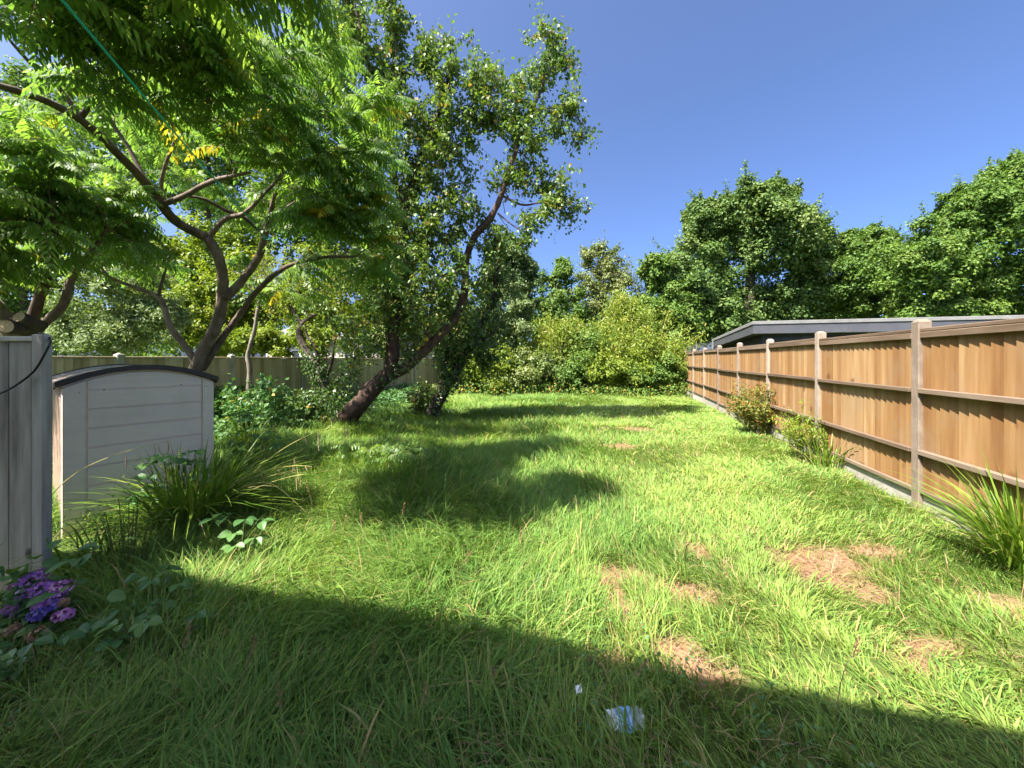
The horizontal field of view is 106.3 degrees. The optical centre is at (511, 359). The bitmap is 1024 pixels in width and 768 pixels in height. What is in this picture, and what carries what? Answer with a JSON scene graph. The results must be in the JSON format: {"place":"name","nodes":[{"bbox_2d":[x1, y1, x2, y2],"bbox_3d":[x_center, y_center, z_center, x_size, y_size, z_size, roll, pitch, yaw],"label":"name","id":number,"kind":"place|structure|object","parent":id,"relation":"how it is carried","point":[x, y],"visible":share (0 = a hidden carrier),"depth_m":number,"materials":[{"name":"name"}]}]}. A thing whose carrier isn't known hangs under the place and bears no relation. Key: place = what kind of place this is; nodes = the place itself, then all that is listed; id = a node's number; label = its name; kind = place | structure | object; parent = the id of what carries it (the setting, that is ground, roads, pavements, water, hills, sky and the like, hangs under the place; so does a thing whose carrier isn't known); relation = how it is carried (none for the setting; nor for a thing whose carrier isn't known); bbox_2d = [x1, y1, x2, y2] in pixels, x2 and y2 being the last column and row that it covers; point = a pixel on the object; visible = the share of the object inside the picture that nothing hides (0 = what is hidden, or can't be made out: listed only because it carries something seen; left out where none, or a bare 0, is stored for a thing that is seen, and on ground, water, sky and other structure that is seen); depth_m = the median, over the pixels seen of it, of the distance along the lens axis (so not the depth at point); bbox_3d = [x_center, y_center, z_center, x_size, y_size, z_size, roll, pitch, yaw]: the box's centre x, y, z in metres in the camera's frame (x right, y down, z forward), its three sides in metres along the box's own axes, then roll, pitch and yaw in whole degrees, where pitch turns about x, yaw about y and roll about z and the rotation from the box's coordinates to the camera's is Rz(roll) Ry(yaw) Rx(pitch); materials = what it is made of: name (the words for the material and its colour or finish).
{"place":"outdoors","nodes":[
{"label":"outdoors","id":0,"kind":"place"},
{"bbox_2d":[0,360,1023,767],"bbox_3d":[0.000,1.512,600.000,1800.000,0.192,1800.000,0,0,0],"label":"ground","id":1,"kind":"structure","parent":0,"point":[866,708],"depth_m":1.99,"materials":[{"name":"green plant"}]},
{"bbox_2d":[0,334,51,592],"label":"grey fence","id":2,"kind":"object","parent":1,"relation":"on","point":[25,467],"visible":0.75,"depth_m":2.42,"materials":[{"name":"grey wood"}]},
{"bbox_2d":[0,332,51,393],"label":"cable","id":3,"kind":"object","parent":2,"relation":"attached to","point":[35,368],"visible":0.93,"depth_m":2.38,"materials":[{"name":"black rubber"}]},
{"bbox_2d":[0,621,95,680],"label":"bramble plant","id":4,"kind":"object","parent":1,"relation":"on","point":[78,633],"visible":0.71,"depth_m":1.75,"materials":[{"name":"green plant"}]},
{"bbox_2d":[0,219,120,354],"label":"garden tree","id":5,"kind":"object","parent":1,"relation":"on","point":[23,305],"visible":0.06,"depth_m":13.65,"materials":[{"name":"green plant"}]},
{"bbox_2d":[0,537,140,681],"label":"hydrangea","id":6,"kind":"object","parent":1,"relation":"on","point":[47,599],"visible":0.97,"depth_m":1.99,"materials":[{"name":"purple plant"}]},
{"bbox_2d":[0,102,182,335],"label":"sumac tree","id":7,"kind":"object","parent":1,"relation":"on","point":[45,197],"visible":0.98,"depth_m":3.79,"materials":[{"name":"green plant"}]},
{"bbox_2d":[32,262,196,355],"bbox_3d":[-11.126,-0.602,10.708,4.491,4.408,3.022,0,0,28],"label":"buddleia bush","id":8,"kind":"object","parent":1,"relation":"on","point":[112,329],"visible":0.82,"depth_m":10.19,"materials":[{"name":"green plant"}]},
{"bbox_2d":[0,499,244,610],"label":"pendulous sedge","id":9,"kind":"object","parent":1,"relation":"on","point":[77,547],"visible":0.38,"depth_m":2.59,"materials":[{"name":"green plant"}]},
{"bbox_2d":[46,475,200,581],"bbox_3d":[-2.560,1.104,2.564,0.706,0.782,0.751,0,0,-43],"label":"wispy weed","id":10,"kind":"object","parent":1,"relation":"on","point":[130,550],"visible":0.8,"depth_m":2.52,"materials":[{"name":"green plant"}]},
{"bbox_2d":[52,364,218,537],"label":"storage shed","id":11,"kind":"structure","parent":1,"relation":"on","point":[100,412],"depth_m":3.69,"materials":[{"name":"beige plastic"}]},
{"bbox_2d":[88,563,192,623],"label":"bramble plant","id":12,"kind":"object","parent":1,"relation":"on","point":[145,582],"visible":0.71,"depth_m":2.16,"materials":[{"name":"green plant"}]},
{"bbox_2d":[72,598,216,673],"bbox_3d":[-1.866,1.377,1.944,0.540,0.234,0.422,0,0,0],"label":"bramble plant","id":13,"kind":"object","parent":1,"relation":"on","point":[136,627],"visible":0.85,"depth_m":1.90,"materials":[{"name":"green plant"}]},
{"bbox_2d":[128,449,214,505],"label":"bramble plant","id":14,"kind":"object","parent":1,"relation":"on","point":[153,459],"visible":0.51,"depth_m":3.31,"materials":[{"name":"green plant"}]},
{"bbox_2d":[15,427,347,574],"bbox_3d":[-2.728,1.055,3.275,2.646,0.952,2.390,0,0,0],"label":"pendulous sedge","id":15,"kind":"object","parent":1,"relation":"on","point":[230,491],"visible":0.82,"depth_m":3.20,"materials":[{"name":"green plant"}]},
{"bbox_2d":[170,620,192,715],"bbox_3d":[-1.405,1.317,1.636,0.026,0.367,0.076,0,0,16],"label":"seed head","id":16,"kind":"object","parent":1,"relation":"on","point":[188,627],"visible":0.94,"depth_m":1.65},
{"bbox_2d":[0,38,367,269],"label":"garden tree","id":17,"kind":"object","parent":1,"relation":"on","point":[14,76],"visible":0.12,"depth_m":16.01,"materials":[{"name":"green plant"}]},
{"bbox_2d":[0,0,422,371],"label":"sumac tree","id":18,"kind":"object","parent":1,"relation":"on","point":[189,56],"visible":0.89,"depth_m":3.98,"materials":[{"name":"green plant"}]},
{"bbox_2d":[60,0,270,239],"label":"washing line","id":19,"kind":"object","parent":18,"relation":"attached to","point":[108,54],"visible":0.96,"depth_m":2.11,"materials":[{"name":"green plastic"}]},
{"bbox_2d":[102,195,336,358],"bbox_3d":[-10.590,-2.037,14.165,8.514,7.313,4.422,0,0,0],"label":"garden tree","id":20,"kind":"object","parent":1,"relation":"on","point":[193,251],"visible":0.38,"depth_m":13.62,"materials":[{"name":"green plant"}]},
{"bbox_2d":[214,373,254,427],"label":"leafy shrub","id":21,"kind":"object","parent":1,"relation":"on","point":[219,404],"visible":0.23,"depth_m":7.45,"materials":[{"name":"green plant"}]},
{"bbox_2d":[198,512,275,559],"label":"bramble plant","id":22,"kind":"object","parent":1,"relation":"on","point":[229,536],"visible":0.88,"depth_m":2.72,"materials":[{"name":"green plant"}]},
{"bbox_2d":[52,382,428,472],"bbox_3d":[-3.794,1.200,9.304,3.260,0.769,10.631,0,0,15],"label":"ground ivy","id":23,"kind":"object","parent":1,"relation":"on","point":[389,395],"visible":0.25,"depth_m":10.94,"materials":[{"name":"green plant"}]},
{"bbox_2d":[233,633,256,715],"bbox_3d":[-1.052,1.295,1.504,0.028,0.399,0.102,0,0,42],"label":"seed head","id":24,"kind":"object","parent":1,"relation":"on","point":[254,639],"visible":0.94,"depth_m":1.52},
{"bbox_2d":[52,353,452,451],"bbox_3d":[-5.089,0.745,10.667,0.108,1.710,16.840,0,0,15],"label":"weathered fence","id":25,"kind":"object","parent":1,"relation":"on","point":[273,367],"visible":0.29,"depth_m":8.69,"materials":[{"name":"wood"}]},
{"bbox_2d":[177,296,336,358],"bbox_3d":[-8.657,-0.301,12.762,6.293,3.847,2.490,0,0,0],"label":"garden shrub","id":26,"kind":"object","parent":1,"relation":"on","point":[237,339],"visible":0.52,"depth_m":12.34,"materials":[{"name":"green plant"}]},
{"bbox_2d":[227,412,286,478],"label":"bramble plant","id":27,"kind":"object","parent":1,"relation":"on","point":[257,436],"visible":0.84,"depth_m":4.42,"materials":[{"name":"green plant"}]},
{"bbox_2d":[214,401,301,445],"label":"leafy shrub","id":28,"kind":"object","parent":1,"relation":"on","point":[241,427],"visible":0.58,"depth_m":6.27,"materials":[{"name":"green plant"}]},
{"bbox_2d":[220,372,304,430],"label":"leafy shrub","id":29,"kind":"object","parent":1,"relation":"on","point":[268,394],"visible":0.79,"depth_m":7.24,"materials":[{"name":"green plant"}]},
{"bbox_2d":[228,240,305,406],"bbox_3d":[-5.040,-0.616,8.001,2.278,3.758,1.389,0,0,19],"label":"slender tree","id":30,"kind":"object","parent":1,"relation":"on","point":[249,349],"visible":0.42,"depth_m":7.95,"materials":[{"name":"green plant"}]},
{"bbox_2d":[276,681,283,755],"bbox_3d":[-0.838,1.315,1.380,0.028,0.344,0.060,0,0,-43],"label":"seed head","id":31,"kind":"object","parent":1,"relation":"on","point":[278,696],"visible":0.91,"depth_m":1.37},
{"bbox_2d":[210,240,387,422],"bbox_3d":[-4.744,-0.595,9.150,4.347,4.955,1.838,0,0,12],"label":"twisted tree","id":32,"kind":"object","parent":1,"relation":"on","point":[317,368],"visible":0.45,"depth_m":8.82,"materials":[{"name":"green plant"}]},
{"bbox_2d":[273,386,324,422],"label":"leafy shrub","id":33,"kind":"object","parent":1,"relation":"on","point":[299,398],"visible":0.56,"depth_m":8.41,"materials":[{"name":"green plant"}]},
{"bbox_2d":[266,328,437,358],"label":"rendered house","id":34,"kind":"structure","parent":1,"relation":"on","point":[294,350],"depth_m":24.65,"materials":[{"name":"white paint"}]},
{"bbox_2d":[291,350,303,358],"bbox_3d":[-13.580,-0.050,24.626,1.400,1.100,0.047,0,0,15],"label":"window","id":35,"kind":"structure","parent":34,"relation":"in","point":[295,352],"depth_m":24.72,"materials":[{"name":"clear glass"}]},
{"bbox_2d":[331,440,394,465],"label":"sumac seedlings","id":36,"kind":"object","parent":1,"relation":"on","point":[375,449],"visible":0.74,"depth_m":5.12,"materials":[{"name":"green plant"}]},
{"bbox_2d":[370,636,375,686],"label":"seed head","id":37,"kind":"object","parent":1,"relation":"on","point":[373,648],"visible":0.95,"depth_m":1.63},
{"bbox_2d":[281,223,502,357],"bbox_3d":[-5.656,-2.659,17.582,10.706,8.604,4.515,0,0,0],"label":"garden tree","id":38,"kind":"object","parent":1,"relation":"on","point":[403,352],"visible":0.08,"depth_m":17.05,"materials":[{"name":"green plant"}]},
{"bbox_2d":[367,441,441,469],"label":"sumac seedlings","id":39,"kind":"object","parent":1,"relation":"on","point":[409,449],"visible":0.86,"depth_m":5.01,"materials":[{"name":"green plant"}]},
{"bbox_2d":[420,680,427,744],"bbox_3d":[-0.325,1.340,1.425,0.032,0.284,0.035,0,0,0],"label":"seed head","id":40,"kind":"object","parent":1,"relation":"on","point":[425,695],"visible":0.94,"depth_m":1.42},
{"bbox_2d":[402,376,448,413],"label":"leafy shrub","id":41,"kind":"object","parent":1,"relation":"on","point":[418,402],"visible":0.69,"depth_m":9.98,"materials":[{"name":"green plant"}]},
{"bbox_2d":[3,288,872,358],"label":"wood","id":42,"kind":"object","parent":1,"relation":"on","point":[167,350],"visible":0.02,"depth_m":32.32,"materials":[{"name":"green plant"}]},
{"bbox_2d":[0,416,877,767],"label":"lawn weeds","id":43,"kind":"object","parent":1,"relation":"on","point":[764,726],"visible":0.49,"depth_m":1.65,"materials":[{"name":"green plant"}]},
{"bbox_2d":[287,0,602,426],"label":"pear tree","id":44,"kind":"object","parent":1,"relation":"on","point":[433,140],"visible":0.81,"depth_m":8.24,"materials":[{"name":"green plant"}]},
{"bbox_2d":[412,254,525,418],"bbox_3d":[-1.151,-0.615,10.162,3.005,4.799,2.307,0,0,0],"label":"ivy clad tree","id":45,"kind":"object","parent":1,"relation":"on","point":[466,339],"visible":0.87,"depth_m":9.85,"materials":[{"name":"green plant"}]},
{"bbox_2d":[471,605,489,676],"bbox_3d":[-0.139,1.267,1.655,0.096,0.427,0.032,0,0,0],"label":"seed head","id":46,"kind":"object","parent":1,"relation":"on","point":[488,611],"visible":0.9,"depth_m":1.66},
{"bbox_2d":[447,337,524,392],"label":"bramble bush","id":47,"kind":"object","parent":1,"relation":"on","point":[475,375],"visible":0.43,"depth_m":15.77,"materials":[{"name":"green plant"}]},
{"bbox_2d":[490,663,497,713],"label":"seed head","id":48,"kind":"object","parent":1,"relation":"on","point":[493,671],"visible":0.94,"depth_m":1.54},
{"bbox_2d":[477,278,537,383],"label":"pale shrub","id":49,"kind":"object","parent":1,"relation":"on","point":[520,326],"visible":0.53,"depth_m":16.99,"materials":[{"name":"green plant"}]},
{"bbox_2d":[1,414,1023,767],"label":"dry grass","id":50,"kind":"structure","parent":1,"relation":"on","point":[823,578],"depth_m":2.04,"materials":[{"name":"plant"}]},
{"bbox_2d":[606,706,632,732],"bbox_3d":[0.450,1.423,1.511,0.148,0.055,0.080,0,0,0],"label":"plastic wrapper","id":51,"kind":"object","parent":50,"relation":"on","point":[617,714],"visible":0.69,"depth_m":1.52,"materials":[{"name":"white"}]},
{"bbox_2d":[478,227,546,354],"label":"dark conifer","id":52,"kind":"object","parent":1,"relation":"on","point":[527,269],"visible":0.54,"depth_m":18.56,"materials":[{"name":"green plant"}]},
{"bbox_2d":[497,340,575,393],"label":"bramble bush","id":53,"kind":"object","parent":1,"relation":"on","point":[541,364],"visible":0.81,"depth_m":15.89,"materials":[{"name":"green plant"}]},
{"bbox_2d":[519,255,592,349],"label":"young ash tree","id":54,"kind":"object","parent":1,"relation":"on","point":[562,270],"visible":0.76,"depth_m":22.55,"materials":[{"name":"green plant"}]},
{"bbox_2d":[510,303,612,392],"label":"bamboo clump","id":55,"kind":"object","parent":1,"relation":"on","point":[560,336],"visible":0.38,"depth_m":17.05,"materials":[{"name":"green plant"}]},
{"bbox_2d":[449,380,692,397],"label":"undergrowth","id":56,"kind":"object","parent":1,"relation":"on","point":[604,391],"visible":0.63,"depth_m":15.66,"materials":[{"name":"green plant"}]},
{"bbox_2d":[575,683,581,693],"bbox_3d":[0.283,1.400,1.630,0.027,0.022,0.030,0,0,0],"label":"paper scrap","id":57,"kind":"object","parent":1,"relation":"on","point":[577,688],"visible":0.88,"depth_m":1.63,"materials":[{"name":"white paper"}]},
{"bbox_2d":[540,314,620,392],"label":"bramble bush","id":58,"kind":"object","parent":1,"relation":"on","point":[568,377],"visible":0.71,"depth_m":16.19,"materials":[{"name":"green plant"}]},
{"bbox_2d":[565,230,645,327],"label":"hazel tree","id":59,"kind":"object","parent":1,"relation":"on","point":[601,287],"visible":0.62,"depth_m":24.46,"materials":[{"name":"green plant"}]},
{"bbox_2d":[577,341,658,392],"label":"bramble bush","id":60,"kind":"object","parent":1,"relation":"on","point":[611,368],"visible":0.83,"depth_m":16.03,"materials":[{"name":"green plant"}]},
{"bbox_2d":[570,285,678,389],"bbox_3d":[5.209,-0.654,17.774,5.528,5.644,3.174,0,0,0],"label":"bamboo clump","id":61,"kind":"object","parent":1,"relation":"on","point":[629,315],"visible":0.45,"depth_m":17.54,"materials":[{"name":"green plant"}]},
{"bbox_2d":[614,661,647,704],"bbox_3d":[0.469,1.335,1.542,0.163,0.315,0.032,0,0,39],"label":"seed head","id":62,"kind":"object","parent":1,"relation":"on","point":[643,664],"visible":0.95,"depth_m":1.52},
{"bbox_2d":[573,322,714,394],"bbox_3d":[5.816,0.206,17.083,6.237,3.724,3.077,0,0,8],"label":"bamboo clump","id":63,"kind":"object","parent":1,"relation":"on","point":[647,346],"visible":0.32,"depth_m":16.58,"materials":[{"name":"green plant"}]},
{"bbox_2d":[626,350,687,393],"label":"bramble bush","id":64,"kind":"object","parent":1,"relation":"on","point":[661,376],"visible":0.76,"depth_m":15.98,"materials":[{"name":"green plant"}]},
{"bbox_2d":[625,251,722,358],"bbox_3d":[9.707,-2.656,23.766,6.564,8.494,4.791,0,0,0],"label":"maple tree","id":65,"kind":"object","parent":1,"relation":"on","point":[654,270],"visible":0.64,"depth_m":23.27,"materials":[{"name":"green plant"}]},
{"bbox_2d":[686,340,713,351],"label":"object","id":66,"kind":"object","parent":1,"relation":"on","point":[712,346],"visible":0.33,"depth_m":13.73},
{"bbox_2d":[721,558,738,622],"bbox_3d":[1.236,1.325,2.180,0.098,0.390,0.030,0,0,24],"label":"seed head","id":67,"kind":"object","parent":1,"relation":"on","point":[725,573],"visible":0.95,"depth_m":2.19},
{"bbox_2d":[722,379,780,434],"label":"red tipped shrub","id":68,"kind":"object","parent":1,"relation":"on","point":[742,406],"visible":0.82,"depth_m":7.45,"materials":[{"name":"green plant"}]},
{"bbox_2d":[636,159,894,348],"bbox_3d":[16.215,-5.511,27.138,15.452,14.354,10.656,0,0,0],"label":"maple tree","id":69,"kind":"object","parent":1,"relation":"on","point":[748,223],"visible":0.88,"depth_m":24.72,"materials":[{"name":"green plant"}]},
{"bbox_2d":[768,399,828,462],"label":"leafy weed","id":70,"kind":"object","parent":1,"relation":"on","point":[792,432],"visible":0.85,"depth_m":5.41,"materials":[{"name":"green plant"}]},
{"bbox_2d":[758,421,856,470],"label":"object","id":71,"kind":"object","parent":1,"relation":"on","point":[815,456],"visible":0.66,"depth_m":5.11,"materials":[{"name":"green plant"}]},
{"bbox_2d":[835,634,860,719],"bbox_3d":[1.370,1.301,1.562,0.030,0.414,0.089,0,0,-7],"label":"seed head","id":72,"kind":"object","parent":1,"relation":"on","point":[855,645],"visible":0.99,"depth_m":1.55},
{"bbox_2d":[684,318,1023,537],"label":"timber fence","id":73,"kind":"object","parent":1,"relation":"on","point":[923,395],"visible":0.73,"depth_m":3.88,"materials":[{"name":"wood"}]},
{"bbox_2d":[808,216,916,319],"bbox_3d":[23.427,-3.733,25.716,7.817,10.646,6.326,0,0,-41],"label":"lime tree","id":74,"kind":"object","parent":1,"relation":"on","point":[858,274],"visible":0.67,"depth_m":24.13,"materials":[{"name":"green plant"}]},
{"bbox_2d":[712,315,1023,348],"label":"garden room","id":75,"kind":"object","parent":1,"relation":"on","point":[755,333],"visible":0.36,"depth_m":10.79,"materials":[{"name":"grey metal"}]},
{"bbox_2d":[852,446,1023,578],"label":"ornamental grass","id":76,"kind":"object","parent":1,"relation":"on","point":[1001,541],"visible":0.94,"depth_m":2.72,"materials":[{"name":"green plant"}]},
{"bbox_2d":[867,147,1023,317],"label":"beech tree","id":77,"kind":"object","parent":1,"relation":"on","point":[956,277],"visible":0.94,"depth_m":19.92,"materials":[{"name":"green plant"}]},
{"bbox_2d":[0,0,1023,358],"label":"sky","id":78,"kind":"structure","parent":0,"point":[877,106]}
]}

